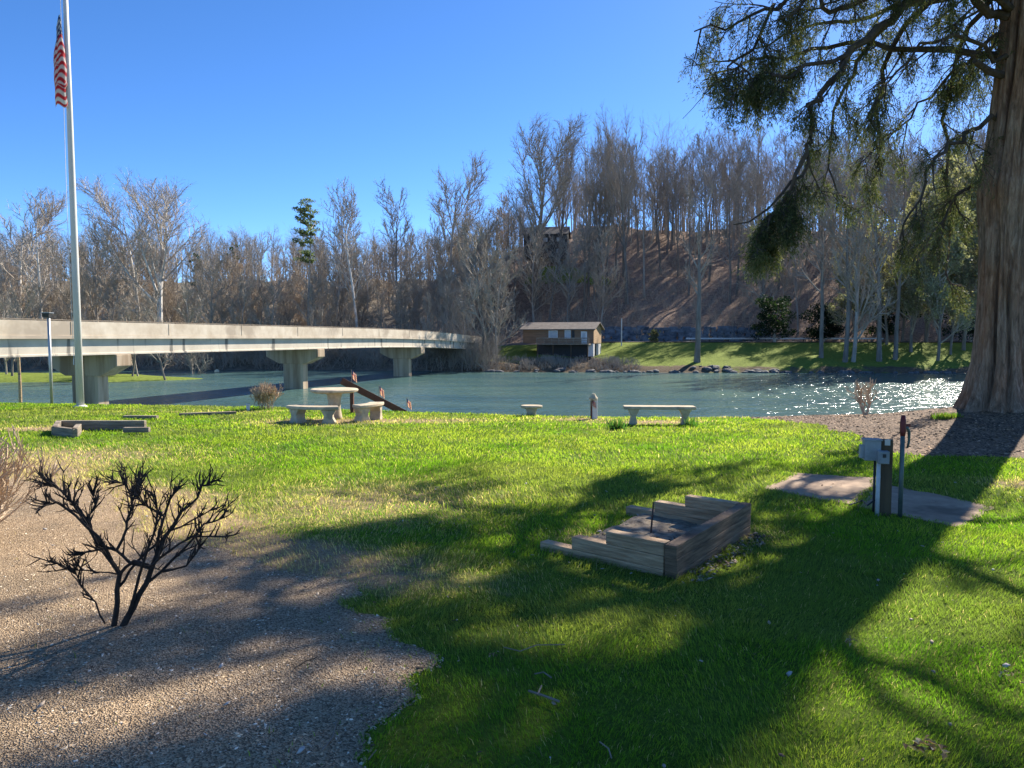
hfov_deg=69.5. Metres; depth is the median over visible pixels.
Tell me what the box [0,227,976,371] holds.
hillside
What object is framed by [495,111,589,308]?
bare tree
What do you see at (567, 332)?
window
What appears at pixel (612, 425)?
leafy clump
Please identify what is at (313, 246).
bare tree
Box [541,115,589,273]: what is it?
bare tree
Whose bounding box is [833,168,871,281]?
bare tree
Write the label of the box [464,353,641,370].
shore reeds
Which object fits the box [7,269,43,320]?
bare tree
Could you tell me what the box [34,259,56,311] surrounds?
bare tree
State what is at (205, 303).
bare tree
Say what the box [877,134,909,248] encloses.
bare tree
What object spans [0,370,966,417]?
river
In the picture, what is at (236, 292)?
bare tree
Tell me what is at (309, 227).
pine tree
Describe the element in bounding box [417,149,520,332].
bare tree
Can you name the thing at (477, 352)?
undergrowth
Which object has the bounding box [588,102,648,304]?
bare tree
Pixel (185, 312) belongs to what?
bare tree
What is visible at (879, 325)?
bare tree
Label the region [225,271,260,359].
bare tree
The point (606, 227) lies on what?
bare tree
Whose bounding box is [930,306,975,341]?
evergreen tree
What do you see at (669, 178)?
bare tree
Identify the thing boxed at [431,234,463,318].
bare tree
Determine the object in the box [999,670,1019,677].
leaf clump
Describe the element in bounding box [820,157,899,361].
bare tree
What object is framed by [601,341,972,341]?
road
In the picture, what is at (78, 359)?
flagpole
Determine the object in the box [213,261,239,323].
bare tree
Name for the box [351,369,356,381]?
flag
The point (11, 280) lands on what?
bare tree
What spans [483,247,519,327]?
bare tree
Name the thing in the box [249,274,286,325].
bare tree
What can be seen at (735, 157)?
ridge woods
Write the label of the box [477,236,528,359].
bare tree
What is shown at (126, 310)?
bare tree
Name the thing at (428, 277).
bare tree
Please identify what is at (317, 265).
bare tree
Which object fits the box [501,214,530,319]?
bare tree
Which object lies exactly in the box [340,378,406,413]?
handrail
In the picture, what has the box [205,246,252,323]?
bare tree
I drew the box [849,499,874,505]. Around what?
cable
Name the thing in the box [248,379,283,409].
round bush
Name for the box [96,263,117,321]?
bare tree
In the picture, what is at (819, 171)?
bare tree
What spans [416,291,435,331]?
bare tree
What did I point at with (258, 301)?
bare tree
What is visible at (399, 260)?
bare tree
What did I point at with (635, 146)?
bare tree
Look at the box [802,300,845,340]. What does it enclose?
bush
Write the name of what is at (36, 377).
island
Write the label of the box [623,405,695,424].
stone bench
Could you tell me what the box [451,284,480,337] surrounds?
bare tree
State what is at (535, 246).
bare tree
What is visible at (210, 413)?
landscape timber
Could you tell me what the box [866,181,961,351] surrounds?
leafing tree
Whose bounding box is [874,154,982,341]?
leafing tree
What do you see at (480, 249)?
bare tree
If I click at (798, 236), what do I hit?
bare tree
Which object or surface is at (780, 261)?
bare tree
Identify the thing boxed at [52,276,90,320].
bare tree
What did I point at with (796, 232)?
bare tree
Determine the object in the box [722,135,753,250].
bare tree
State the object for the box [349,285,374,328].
bare tree
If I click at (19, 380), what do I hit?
wooden stake
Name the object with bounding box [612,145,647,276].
bare tree
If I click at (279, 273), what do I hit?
bare tree
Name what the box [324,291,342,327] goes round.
bare tree
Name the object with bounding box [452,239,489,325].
bare tree
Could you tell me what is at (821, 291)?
bare tree
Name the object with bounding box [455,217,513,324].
bare tree
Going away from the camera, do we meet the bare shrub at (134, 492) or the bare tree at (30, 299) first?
the bare shrub at (134, 492)
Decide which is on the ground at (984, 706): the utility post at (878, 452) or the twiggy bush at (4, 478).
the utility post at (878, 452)
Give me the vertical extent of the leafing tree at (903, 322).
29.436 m
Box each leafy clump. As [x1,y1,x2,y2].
[606,418,628,429]
[684,416,697,426]
[930,412,961,419]
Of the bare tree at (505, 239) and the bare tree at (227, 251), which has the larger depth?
the bare tree at (227, 251)
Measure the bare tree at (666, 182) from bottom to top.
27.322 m
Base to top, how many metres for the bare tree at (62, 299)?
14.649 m
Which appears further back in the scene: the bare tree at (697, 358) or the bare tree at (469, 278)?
the bare tree at (469, 278)
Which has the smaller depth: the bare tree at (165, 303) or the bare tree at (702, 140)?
the bare tree at (165, 303)
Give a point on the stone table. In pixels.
(334, 394)
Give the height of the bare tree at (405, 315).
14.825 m
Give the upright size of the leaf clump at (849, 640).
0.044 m
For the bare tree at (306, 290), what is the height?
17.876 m
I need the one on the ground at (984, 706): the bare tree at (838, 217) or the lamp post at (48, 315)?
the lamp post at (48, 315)
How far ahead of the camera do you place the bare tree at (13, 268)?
158.05 m
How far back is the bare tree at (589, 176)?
220.26 m
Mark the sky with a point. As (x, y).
(258, 105)
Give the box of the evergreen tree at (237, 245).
[225,244,239,285]
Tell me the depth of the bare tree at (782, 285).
165.15 m
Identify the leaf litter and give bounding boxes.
[19,448,1023,767]
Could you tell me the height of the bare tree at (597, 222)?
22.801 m
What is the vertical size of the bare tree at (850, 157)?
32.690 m
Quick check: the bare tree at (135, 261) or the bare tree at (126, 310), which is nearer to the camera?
the bare tree at (126, 310)
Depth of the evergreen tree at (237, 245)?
220.26 m
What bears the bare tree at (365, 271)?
on the hillside
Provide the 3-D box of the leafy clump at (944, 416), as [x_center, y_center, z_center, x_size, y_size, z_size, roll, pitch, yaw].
[8.047,0.579,13.667,0.573,0.132,0.303,0,4,0]
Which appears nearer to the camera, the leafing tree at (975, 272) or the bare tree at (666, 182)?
the leafing tree at (975, 272)
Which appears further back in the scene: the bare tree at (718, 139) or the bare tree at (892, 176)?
the bare tree at (718, 139)
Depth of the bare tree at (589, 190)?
178.25 m
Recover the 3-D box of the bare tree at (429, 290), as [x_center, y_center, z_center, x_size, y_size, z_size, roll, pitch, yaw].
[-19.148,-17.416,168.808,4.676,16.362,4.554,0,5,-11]
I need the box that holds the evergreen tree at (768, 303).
[750,294,813,341]
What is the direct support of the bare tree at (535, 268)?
on the hillside
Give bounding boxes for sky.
[0,0,1000,282]
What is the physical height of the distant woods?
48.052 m
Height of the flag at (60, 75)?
2.760 m
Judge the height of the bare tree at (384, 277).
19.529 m
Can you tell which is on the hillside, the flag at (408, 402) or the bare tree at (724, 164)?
the bare tree at (724, 164)
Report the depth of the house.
186.32 m
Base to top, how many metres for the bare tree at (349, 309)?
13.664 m
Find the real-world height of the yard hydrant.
1.064 m
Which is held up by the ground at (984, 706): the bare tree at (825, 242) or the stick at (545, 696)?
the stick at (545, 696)
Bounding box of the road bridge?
[0,318,489,404]
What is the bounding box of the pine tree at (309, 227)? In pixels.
[291,197,320,325]
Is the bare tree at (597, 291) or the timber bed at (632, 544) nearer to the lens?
the timber bed at (632, 544)
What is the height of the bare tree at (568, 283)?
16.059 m
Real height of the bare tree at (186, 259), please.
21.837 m
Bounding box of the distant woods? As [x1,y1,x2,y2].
[0,182,531,314]
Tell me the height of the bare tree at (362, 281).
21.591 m
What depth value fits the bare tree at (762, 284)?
163.43 m
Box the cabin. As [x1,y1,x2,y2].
[519,322,604,360]
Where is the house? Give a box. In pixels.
[522,226,570,260]
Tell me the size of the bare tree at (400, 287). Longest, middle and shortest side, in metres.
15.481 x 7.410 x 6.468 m
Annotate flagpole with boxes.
[60,0,87,406]
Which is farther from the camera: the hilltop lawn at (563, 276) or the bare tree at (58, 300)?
the hilltop lawn at (563, 276)
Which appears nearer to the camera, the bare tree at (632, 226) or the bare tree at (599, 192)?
the bare tree at (632, 226)
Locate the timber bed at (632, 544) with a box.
[540,494,750,578]
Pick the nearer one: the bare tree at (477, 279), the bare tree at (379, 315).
the bare tree at (477, 279)
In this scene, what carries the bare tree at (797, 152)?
on the hillside
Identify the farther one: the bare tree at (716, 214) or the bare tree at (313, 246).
the bare tree at (313, 246)
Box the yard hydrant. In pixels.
[898,415,910,517]
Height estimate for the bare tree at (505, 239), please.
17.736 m
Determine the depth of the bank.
134.32 m
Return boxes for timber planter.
[51,420,150,437]
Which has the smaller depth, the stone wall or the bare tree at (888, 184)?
the stone wall
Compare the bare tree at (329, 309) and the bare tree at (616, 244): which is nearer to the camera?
the bare tree at (329, 309)
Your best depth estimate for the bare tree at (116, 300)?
138.63 m
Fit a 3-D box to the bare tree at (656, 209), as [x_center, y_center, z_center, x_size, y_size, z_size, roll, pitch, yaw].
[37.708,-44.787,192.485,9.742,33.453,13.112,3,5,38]
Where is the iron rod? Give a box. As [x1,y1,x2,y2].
[650,502,653,532]
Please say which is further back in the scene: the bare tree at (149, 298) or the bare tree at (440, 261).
the bare tree at (440, 261)
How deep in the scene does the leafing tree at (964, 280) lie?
135.53 m
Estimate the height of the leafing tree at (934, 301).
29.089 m
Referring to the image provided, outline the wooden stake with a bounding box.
[17,357,21,402]
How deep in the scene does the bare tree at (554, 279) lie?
167.40 m
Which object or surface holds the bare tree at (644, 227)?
on the hillside
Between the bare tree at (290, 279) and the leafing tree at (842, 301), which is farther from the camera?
the bare tree at (290, 279)
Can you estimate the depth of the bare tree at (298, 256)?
196.96 m
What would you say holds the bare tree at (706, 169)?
on the hillside
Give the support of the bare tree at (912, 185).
on the hillside
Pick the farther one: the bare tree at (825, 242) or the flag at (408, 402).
the bare tree at (825, 242)
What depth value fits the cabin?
136.91 m
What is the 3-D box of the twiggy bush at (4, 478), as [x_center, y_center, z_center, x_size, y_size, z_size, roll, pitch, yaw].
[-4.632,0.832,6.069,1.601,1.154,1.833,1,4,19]
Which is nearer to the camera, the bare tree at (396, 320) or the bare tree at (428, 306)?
the bare tree at (428, 306)
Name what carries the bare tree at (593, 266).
on the hillside
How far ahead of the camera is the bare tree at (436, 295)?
163.10 m
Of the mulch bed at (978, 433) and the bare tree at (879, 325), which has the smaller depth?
the mulch bed at (978, 433)
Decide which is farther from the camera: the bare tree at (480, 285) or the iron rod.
the bare tree at (480, 285)
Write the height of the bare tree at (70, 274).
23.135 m
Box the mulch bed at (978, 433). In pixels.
[750,407,1023,457]
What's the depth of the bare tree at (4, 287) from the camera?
143.52 m
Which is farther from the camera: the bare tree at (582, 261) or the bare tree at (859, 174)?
the bare tree at (859, 174)
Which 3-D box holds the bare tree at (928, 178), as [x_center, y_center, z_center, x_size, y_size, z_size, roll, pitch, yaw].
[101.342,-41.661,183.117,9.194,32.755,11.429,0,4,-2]
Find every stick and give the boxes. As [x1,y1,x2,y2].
[504,644,564,651]
[528,685,559,702]
[599,741,611,758]
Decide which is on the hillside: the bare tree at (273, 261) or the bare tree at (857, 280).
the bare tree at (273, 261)
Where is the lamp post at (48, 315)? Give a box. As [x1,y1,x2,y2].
[41,312,52,403]
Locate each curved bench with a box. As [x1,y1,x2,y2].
[286,404,338,423]
[352,402,383,422]
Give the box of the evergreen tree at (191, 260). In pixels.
[189,253,203,295]
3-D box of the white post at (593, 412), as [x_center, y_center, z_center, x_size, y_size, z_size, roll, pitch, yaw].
[2.014,0.571,18.272,0.220,0.660,0.220,0,4,0]
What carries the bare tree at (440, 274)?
on the hillside
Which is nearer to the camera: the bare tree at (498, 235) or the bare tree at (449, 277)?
the bare tree at (449, 277)
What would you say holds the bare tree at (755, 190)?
on the hillside
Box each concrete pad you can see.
[764,473,872,504]
[857,486,993,526]
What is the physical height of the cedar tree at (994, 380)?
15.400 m
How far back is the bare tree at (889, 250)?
159.82 m
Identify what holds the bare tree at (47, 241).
on the hillside
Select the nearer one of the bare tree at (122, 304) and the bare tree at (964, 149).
the bare tree at (122, 304)
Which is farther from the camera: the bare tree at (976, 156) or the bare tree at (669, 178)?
the bare tree at (669, 178)
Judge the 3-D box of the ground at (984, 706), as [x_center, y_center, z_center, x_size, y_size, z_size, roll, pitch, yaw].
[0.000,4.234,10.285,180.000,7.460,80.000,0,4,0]
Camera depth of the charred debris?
5.83 m
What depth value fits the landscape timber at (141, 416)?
18.18 m
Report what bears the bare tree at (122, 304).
on the hillside
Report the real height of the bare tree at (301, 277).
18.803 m
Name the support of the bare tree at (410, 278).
on the hillside
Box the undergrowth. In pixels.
[0,316,508,371]
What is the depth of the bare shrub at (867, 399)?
17.30 m
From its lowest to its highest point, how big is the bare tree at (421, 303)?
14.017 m
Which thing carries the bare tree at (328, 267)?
on the hillside
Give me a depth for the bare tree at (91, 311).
147.52 m
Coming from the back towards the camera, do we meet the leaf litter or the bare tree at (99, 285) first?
the bare tree at (99, 285)
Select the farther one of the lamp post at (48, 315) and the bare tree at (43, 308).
the bare tree at (43, 308)
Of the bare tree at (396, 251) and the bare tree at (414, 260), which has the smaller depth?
the bare tree at (396, 251)
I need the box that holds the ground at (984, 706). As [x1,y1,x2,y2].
[0,404,1023,767]
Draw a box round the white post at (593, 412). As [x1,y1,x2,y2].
[589,394,597,418]
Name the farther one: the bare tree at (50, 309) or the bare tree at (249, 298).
the bare tree at (50, 309)
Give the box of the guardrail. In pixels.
[686,337,883,341]
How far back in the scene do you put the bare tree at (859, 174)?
201.91 m
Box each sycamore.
[0,189,77,315]
[68,173,195,322]
[84,167,218,354]
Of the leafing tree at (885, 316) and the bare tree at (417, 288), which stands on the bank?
the leafing tree at (885, 316)
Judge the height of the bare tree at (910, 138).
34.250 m
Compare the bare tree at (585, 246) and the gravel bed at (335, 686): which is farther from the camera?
the bare tree at (585, 246)
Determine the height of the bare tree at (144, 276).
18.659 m
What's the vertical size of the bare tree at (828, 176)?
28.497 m
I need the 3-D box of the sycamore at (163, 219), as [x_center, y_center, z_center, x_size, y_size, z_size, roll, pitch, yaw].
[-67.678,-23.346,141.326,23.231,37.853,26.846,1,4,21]
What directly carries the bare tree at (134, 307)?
on the hillside
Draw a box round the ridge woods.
[538,107,985,244]
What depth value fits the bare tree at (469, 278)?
167.60 m
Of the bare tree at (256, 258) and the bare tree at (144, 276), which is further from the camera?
the bare tree at (144, 276)
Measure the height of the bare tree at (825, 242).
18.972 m
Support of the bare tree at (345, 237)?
on the hillside
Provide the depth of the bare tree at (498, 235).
177.32 m
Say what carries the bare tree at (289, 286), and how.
on the hillside
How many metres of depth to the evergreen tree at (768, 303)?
148.35 m
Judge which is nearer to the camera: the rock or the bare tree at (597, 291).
the rock
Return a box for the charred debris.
[587,514,771,581]
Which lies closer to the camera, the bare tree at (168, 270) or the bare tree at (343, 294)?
the bare tree at (343, 294)
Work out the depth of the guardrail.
156.99 m
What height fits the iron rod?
0.263 m
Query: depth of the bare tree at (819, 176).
202.28 m
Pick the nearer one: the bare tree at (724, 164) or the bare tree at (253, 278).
the bare tree at (253, 278)
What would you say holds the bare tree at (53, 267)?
on the hillside
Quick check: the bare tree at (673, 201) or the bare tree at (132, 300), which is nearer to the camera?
the bare tree at (132, 300)
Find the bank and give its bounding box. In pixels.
[463,343,972,372]
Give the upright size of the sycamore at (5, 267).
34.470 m
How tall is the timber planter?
0.220 m
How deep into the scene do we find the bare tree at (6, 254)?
209.49 m
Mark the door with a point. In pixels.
(583, 333)
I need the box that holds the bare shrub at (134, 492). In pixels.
[21,455,240,626]
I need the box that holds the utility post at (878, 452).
[859,438,892,515]
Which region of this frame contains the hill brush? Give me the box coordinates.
[476,219,973,342]
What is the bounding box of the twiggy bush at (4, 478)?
[0,424,60,522]
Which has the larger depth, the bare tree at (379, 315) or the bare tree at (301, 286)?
the bare tree at (301, 286)
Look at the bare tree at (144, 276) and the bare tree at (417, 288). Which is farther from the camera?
the bare tree at (144, 276)
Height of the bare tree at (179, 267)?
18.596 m
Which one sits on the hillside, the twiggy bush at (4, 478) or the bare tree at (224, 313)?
the bare tree at (224, 313)
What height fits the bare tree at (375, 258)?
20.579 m
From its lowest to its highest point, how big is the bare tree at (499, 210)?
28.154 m
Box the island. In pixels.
[0,373,202,382]
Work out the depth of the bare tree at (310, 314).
139.72 m
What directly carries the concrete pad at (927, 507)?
on the ground at (984, 706)
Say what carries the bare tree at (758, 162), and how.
on the hillside
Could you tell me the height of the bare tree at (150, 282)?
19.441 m
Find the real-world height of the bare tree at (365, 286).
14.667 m
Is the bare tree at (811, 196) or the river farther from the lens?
the bare tree at (811, 196)
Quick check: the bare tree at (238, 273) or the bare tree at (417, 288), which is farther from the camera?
the bare tree at (417, 288)
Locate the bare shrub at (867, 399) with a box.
[842,378,879,414]
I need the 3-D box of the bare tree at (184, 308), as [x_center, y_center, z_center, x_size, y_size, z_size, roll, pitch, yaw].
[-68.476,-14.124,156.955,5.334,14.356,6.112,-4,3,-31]
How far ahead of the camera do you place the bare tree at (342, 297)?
152.64 m
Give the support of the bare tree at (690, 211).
on the hillside
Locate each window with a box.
[549,331,557,337]
[565,330,570,337]
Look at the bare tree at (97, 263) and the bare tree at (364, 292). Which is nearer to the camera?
the bare tree at (364, 292)
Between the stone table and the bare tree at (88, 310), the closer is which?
the stone table
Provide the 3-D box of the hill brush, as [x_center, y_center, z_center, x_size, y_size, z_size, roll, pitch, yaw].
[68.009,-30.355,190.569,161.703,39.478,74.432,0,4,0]
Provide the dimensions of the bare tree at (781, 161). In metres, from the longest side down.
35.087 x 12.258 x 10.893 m
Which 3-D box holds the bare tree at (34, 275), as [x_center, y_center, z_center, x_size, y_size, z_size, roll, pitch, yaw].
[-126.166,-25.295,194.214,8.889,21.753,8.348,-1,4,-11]
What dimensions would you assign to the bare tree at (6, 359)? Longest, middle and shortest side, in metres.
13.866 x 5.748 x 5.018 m
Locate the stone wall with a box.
[601,326,772,340]
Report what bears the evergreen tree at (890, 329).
on the hillside
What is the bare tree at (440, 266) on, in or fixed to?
on the hillside
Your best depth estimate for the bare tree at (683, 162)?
206.49 m
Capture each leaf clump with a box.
[844,635,857,645]
[902,735,948,759]
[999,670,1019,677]
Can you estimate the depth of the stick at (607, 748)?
2.93 m
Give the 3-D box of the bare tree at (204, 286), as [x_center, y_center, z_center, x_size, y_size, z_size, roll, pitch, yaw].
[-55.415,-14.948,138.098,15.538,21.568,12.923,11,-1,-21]
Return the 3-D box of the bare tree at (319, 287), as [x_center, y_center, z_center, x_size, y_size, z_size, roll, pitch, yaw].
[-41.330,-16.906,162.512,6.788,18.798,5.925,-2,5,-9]
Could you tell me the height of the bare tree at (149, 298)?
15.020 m
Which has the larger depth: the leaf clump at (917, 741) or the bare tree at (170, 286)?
the bare tree at (170, 286)
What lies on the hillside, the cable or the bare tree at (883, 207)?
the bare tree at (883, 207)
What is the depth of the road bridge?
65.31 m
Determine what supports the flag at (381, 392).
attached to the handrail
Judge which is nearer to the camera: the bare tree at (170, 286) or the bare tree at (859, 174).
the bare tree at (170, 286)
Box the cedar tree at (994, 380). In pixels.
[677,0,1023,412]
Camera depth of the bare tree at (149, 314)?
101.84 m
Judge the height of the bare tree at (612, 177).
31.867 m
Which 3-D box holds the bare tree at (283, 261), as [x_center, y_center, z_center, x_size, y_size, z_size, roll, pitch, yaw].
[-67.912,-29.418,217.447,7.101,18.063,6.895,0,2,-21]
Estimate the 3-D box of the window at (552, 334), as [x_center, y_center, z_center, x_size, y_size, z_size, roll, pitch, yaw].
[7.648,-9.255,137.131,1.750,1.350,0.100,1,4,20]
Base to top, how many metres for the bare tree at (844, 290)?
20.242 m
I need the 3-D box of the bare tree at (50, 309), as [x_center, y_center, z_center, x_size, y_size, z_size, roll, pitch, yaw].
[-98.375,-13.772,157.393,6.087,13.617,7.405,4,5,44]
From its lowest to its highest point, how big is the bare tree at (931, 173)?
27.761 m
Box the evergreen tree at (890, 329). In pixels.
[852,299,924,337]
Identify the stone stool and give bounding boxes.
[520,405,541,415]
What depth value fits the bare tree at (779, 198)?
184.66 m
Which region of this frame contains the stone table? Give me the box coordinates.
[310,387,357,419]
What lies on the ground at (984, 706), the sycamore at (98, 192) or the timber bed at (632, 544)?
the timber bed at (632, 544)
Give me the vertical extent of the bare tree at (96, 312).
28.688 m
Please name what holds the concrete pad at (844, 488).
on the ground at (984, 706)
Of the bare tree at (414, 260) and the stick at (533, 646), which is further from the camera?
the bare tree at (414, 260)
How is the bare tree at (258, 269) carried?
on the hillside
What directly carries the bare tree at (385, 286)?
on the hillside
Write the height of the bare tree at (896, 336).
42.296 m
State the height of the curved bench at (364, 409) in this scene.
0.470 m
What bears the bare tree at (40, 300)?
on the hillside
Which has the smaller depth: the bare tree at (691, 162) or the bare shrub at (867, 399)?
the bare shrub at (867, 399)
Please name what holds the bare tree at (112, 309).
on the hillside
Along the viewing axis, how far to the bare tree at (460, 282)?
142.38 m
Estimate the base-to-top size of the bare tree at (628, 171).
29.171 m
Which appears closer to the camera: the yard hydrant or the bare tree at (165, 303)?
the yard hydrant
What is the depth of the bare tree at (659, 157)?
210.78 m
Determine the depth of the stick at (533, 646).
3.95 m
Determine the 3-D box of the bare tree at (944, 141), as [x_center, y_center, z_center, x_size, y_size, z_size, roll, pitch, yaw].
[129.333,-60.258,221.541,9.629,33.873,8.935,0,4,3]
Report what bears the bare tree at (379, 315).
on the hillside
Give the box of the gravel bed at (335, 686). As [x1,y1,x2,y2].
[0,478,437,767]
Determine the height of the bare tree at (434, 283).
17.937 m
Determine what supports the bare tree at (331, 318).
on the hillside
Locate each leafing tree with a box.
[825,248,874,333]
[845,210,904,344]
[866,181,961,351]
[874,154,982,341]
[875,202,930,341]
[897,198,976,360]
[935,231,977,354]
[949,172,978,349]
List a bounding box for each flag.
[53,15,67,107]
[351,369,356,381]
[379,386,384,398]
[406,398,411,409]
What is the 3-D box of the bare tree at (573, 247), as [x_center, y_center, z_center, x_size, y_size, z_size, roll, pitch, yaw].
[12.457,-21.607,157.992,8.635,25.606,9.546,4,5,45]
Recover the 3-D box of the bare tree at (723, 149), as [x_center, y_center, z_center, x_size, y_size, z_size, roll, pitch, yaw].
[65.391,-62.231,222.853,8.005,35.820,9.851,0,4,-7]
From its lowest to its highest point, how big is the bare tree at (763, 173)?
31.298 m
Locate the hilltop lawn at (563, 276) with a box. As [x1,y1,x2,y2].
[525,264,611,285]
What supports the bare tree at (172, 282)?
on the hillside
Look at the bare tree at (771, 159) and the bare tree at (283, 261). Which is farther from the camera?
the bare tree at (771, 159)
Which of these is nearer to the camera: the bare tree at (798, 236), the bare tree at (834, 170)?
the bare tree at (834, 170)
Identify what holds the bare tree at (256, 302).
on the hillside
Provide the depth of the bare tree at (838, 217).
186.85 m
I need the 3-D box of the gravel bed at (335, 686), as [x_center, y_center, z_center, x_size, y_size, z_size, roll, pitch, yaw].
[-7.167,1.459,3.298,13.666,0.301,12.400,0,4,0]
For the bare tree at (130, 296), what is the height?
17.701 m
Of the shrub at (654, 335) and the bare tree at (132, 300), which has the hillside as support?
the shrub at (654, 335)
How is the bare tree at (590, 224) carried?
on the hillside
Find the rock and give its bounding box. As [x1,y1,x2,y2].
[557,367,566,370]
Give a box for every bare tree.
[0,258,31,317]
[0,275,10,319]
[0,285,14,373]
[0,288,26,319]
[1,186,64,356]
[1,249,36,319]
[1,251,18,290]
[6,280,49,375]
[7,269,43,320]
[20,279,59,320]
[24,291,55,318]
[25,249,48,316]
[31,290,63,320]
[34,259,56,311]
[40,211,139,321]
[43,243,66,306]
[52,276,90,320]
[53,246,92,319]
[54,289,82,321]
[56,240,99,311]
[57,284,72,319]
[62,281,103,321]
[80,283,99,321]
[85,269,105,309]
[86,247,118,314]
[90,268,131,321]
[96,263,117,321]
[104,286,120,320]
[111,286,141,322]
[117,278,148,322]
[118,296,139,375]
[121,287,149,322]
[122,284,157,375]
[128,245,144,281]
[133,233,166,320]
[138,253,163,301]
[138,285,174,379]
[140,283,163,321]
[143,263,158,311]
[147,270,184,323]
[160,275,219,373]
[163,279,184,323]
[164,256,178,290]
[164,274,182,320]
[164,288,184,323]
[165,253,184,304]
[177,286,199,355]
[178,285,192,322]
[180,243,254,358]
[183,242,201,290]
[189,276,220,324]
[194,260,230,324]
[202,289,237,359]
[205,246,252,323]
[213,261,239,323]
[214,238,243,294]
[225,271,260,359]
[226,257,244,321]
[230,244,264,317]
[233,275,259,325]
[233,290,255,325]
[236,232,277,325]
[239,268,265,321]
[246,254,267,295]
[246,277,276,325]
[247,272,269,325]
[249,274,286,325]
[266,264,287,323]
[267,248,287,324]
[271,256,290,311]
[274,277,301,326]
[275,276,300,326]
[281,241,307,317]
[283,257,300,318]
[285,265,310,325]
[285,290,306,326]
[291,276,328,327]
[292,262,307,307]
[299,230,332,307]
[301,267,333,327]
[305,270,327,325]
[310,266,333,325]
[314,252,337,305]
[316,176,373,354]
[316,194,365,327]
[321,278,341,353]
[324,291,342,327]
[325,283,349,327]
[326,262,352,327]
[337,289,359,326]
[341,252,380,328]
[348,285,372,328]
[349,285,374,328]
[359,237,390,305]
[360,251,377,309]
[368,287,389,327]
[372,176,428,329]
[375,262,393,325]
[379,249,397,312]
[384,282,413,328]
[389,278,416,330]
[389,283,417,330]
[391,248,415,303]
[392,224,426,296]
[396,252,425,329]
[403,255,427,326]
[406,267,426,329]
[408,284,425,329]
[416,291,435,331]
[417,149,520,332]
[419,256,438,330]
[421,273,436,327]
[422,259,443,328]
[424,255,454,324]
[426,275,444,331]
[429,240,452,313]
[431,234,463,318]
[432,259,456,324]
[432,264,464,332]
[451,264,477,332]
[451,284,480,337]
[452,217,506,360]
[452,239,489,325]
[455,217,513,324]
[459,233,488,333]
[463,263,477,332]
[468,255,490,328]
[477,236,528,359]
[483,230,512,315]
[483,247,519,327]
[487,191,524,295]
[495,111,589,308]
[499,225,510,266]
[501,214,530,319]
[514,211,560,321]
[524,231,551,315]
[539,230,572,321]
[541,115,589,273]
[546,225,586,321]
[559,258,578,321]
[568,216,603,316]
[574,166,611,296]
[575,117,620,296]
[576,225,597,308]
[582,219,606,299]
[583,149,601,232]
[584,199,608,278]
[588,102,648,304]
[588,221,630,323]
[589,267,609,321]
[591,167,613,226]
[591,173,631,295]
[592,134,618,247]
[604,179,636,287]
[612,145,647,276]
[617,133,647,252]
[617,137,640,232]
[630,164,663,296]
[639,145,668,243]
[639,146,673,274]
[655,159,688,254]
[658,149,682,233]
[662,176,685,276]
[663,147,690,250]
[671,172,707,294]
[678,142,707,229]
[681,183,717,362]
[683,125,725,243]
[684,137,719,253]
[695,164,731,281]
[705,127,730,227]
[706,174,747,303]
[714,149,731,242]
[718,117,739,235]
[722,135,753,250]
[723,122,752,238]
[727,168,760,295]
[730,218,783,327]
[737,157,775,281]
[740,121,775,212]
[744,161,768,282]
[757,146,773,216]
[768,174,797,279]
[769,127,802,193]
[770,169,815,293]
[772,247,800,321]
[775,190,796,290]
[778,245,811,334]
[780,130,807,187]
[786,143,847,357]
[786,203,809,283]
[798,152,824,264]
[804,111,883,361]
[807,131,833,255]
[811,145,835,267]
[812,213,834,285]
[814,150,842,225]
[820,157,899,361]
[826,173,845,274]
[832,238,865,319]
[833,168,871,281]
[834,220,849,289]
[837,137,858,204]
[843,95,920,361]
[843,148,868,236]
[851,179,889,285]
[872,123,943,359]
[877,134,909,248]
[877,226,896,289]
[879,140,917,255]
[888,132,916,197]
[900,158,935,247]
[905,148,938,209]
[919,157,939,192]
[931,129,959,174]
[951,128,970,177]
[952,125,985,178]
[971,124,987,171]
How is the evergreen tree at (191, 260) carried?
on the hillside
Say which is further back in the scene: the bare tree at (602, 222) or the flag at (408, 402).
the bare tree at (602, 222)
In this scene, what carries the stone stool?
on the ground at (984, 706)
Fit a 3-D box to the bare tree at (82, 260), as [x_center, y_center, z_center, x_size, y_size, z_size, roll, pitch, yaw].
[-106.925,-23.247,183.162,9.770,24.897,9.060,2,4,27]
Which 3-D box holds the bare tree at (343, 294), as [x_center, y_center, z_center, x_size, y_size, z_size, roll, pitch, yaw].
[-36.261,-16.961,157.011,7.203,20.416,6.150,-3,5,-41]
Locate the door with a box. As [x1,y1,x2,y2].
[581,331,586,342]
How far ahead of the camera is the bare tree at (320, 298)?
156.74 m
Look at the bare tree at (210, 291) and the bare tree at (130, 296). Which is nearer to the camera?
the bare tree at (130, 296)
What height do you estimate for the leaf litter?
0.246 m
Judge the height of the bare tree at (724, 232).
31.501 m
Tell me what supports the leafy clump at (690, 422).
on the ground at (984, 706)
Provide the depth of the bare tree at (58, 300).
147.50 m
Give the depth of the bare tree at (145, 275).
193.68 m
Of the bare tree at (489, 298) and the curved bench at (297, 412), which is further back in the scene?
the bare tree at (489, 298)
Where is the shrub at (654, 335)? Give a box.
[647,329,660,341]
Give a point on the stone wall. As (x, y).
(672, 333)
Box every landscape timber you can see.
[123,415,158,418]
[179,411,235,415]

